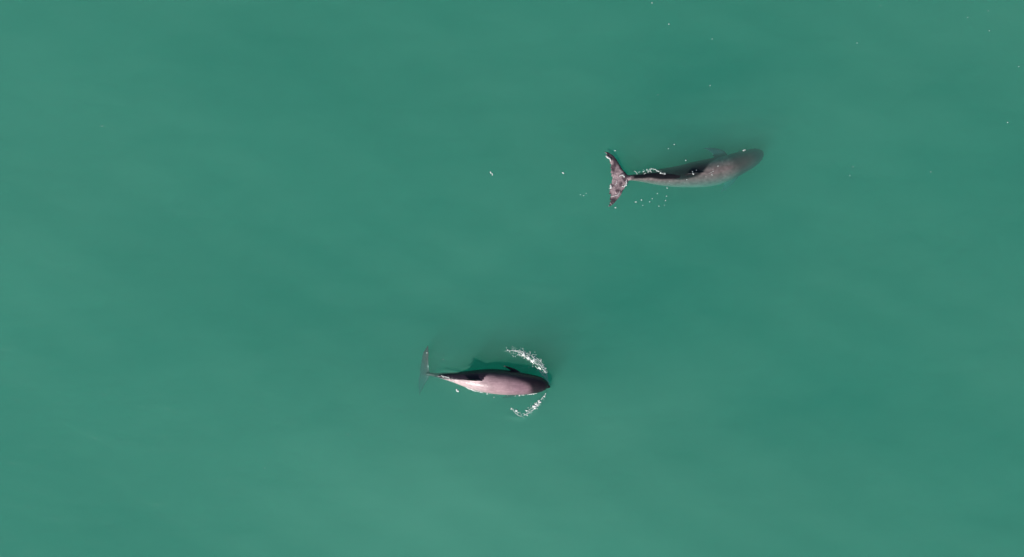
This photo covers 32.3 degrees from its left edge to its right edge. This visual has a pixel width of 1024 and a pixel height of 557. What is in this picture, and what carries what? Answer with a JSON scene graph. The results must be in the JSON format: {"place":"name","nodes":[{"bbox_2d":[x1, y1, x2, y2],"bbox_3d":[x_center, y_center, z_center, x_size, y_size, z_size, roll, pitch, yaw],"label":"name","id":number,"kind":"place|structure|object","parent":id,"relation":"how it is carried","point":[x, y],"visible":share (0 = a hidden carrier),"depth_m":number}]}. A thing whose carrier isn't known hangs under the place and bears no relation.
{"place":"outdoors","nodes":[
{"label":"outdoors","id":0,"kind":"place"},
{"bbox_2d":[0,0,1023,556],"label":"sea water","id":1,"kind":"structure","parent":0,"point":[258,258],"depth_m":28.50},
{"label":"sea water","id":2,"kind":"structure","parent":0,"visible":0},
{"bbox_2d":[418,346,549,397],"bbox_3d":[-0.321,1.069,20.067,1.508,0.547,0.617,0,90,0],"label":"porpoise","id":3,"kind":"object","parent":2,"relation":"on","point":[510,382],"visible":1,"depth_m":19.91},
{"bbox_2d":[506,346,549,384],"bbox_3d":[0.227,0.930,20.009,0.655,0.058,0.206,36,90,0],"label":"bow wave foam","id":4,"kind":"object","parent":2,"relation":"on","point":[528,357],"visible":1,"depth_m":20.00},
{"bbox_2d":[512,393,545,417],"bbox_3d":[0.219,1.460,20.002,0.437,0.051,0.178,-22,90,0],"label":"bow wave foam","id":5,"kind":"object","parent":2,"relation":"on","point":[537,404],"visible":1,"depth_m":19.99},
{"bbox_2d":[605,148,763,206],"bbox_3d":[1.977,-1.189,20.136,1.821,0.352,0.623,-4,90,0],"label":"porpoise","id":6,"kind":"object","parent":2,"relation":"on","point":[729,170],"visible":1,"depth_m":20.02},
{"bbox_2d":[606,156,626,196],"bbox_3d":[1.189,-1.166,19.966,0.216,0.044,0.467,-6,90,0],"label":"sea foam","id":7,"kind":"object","parent":6,"relation":"on","point":[616,183],"visible":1,"depth_m":19.96}
]}

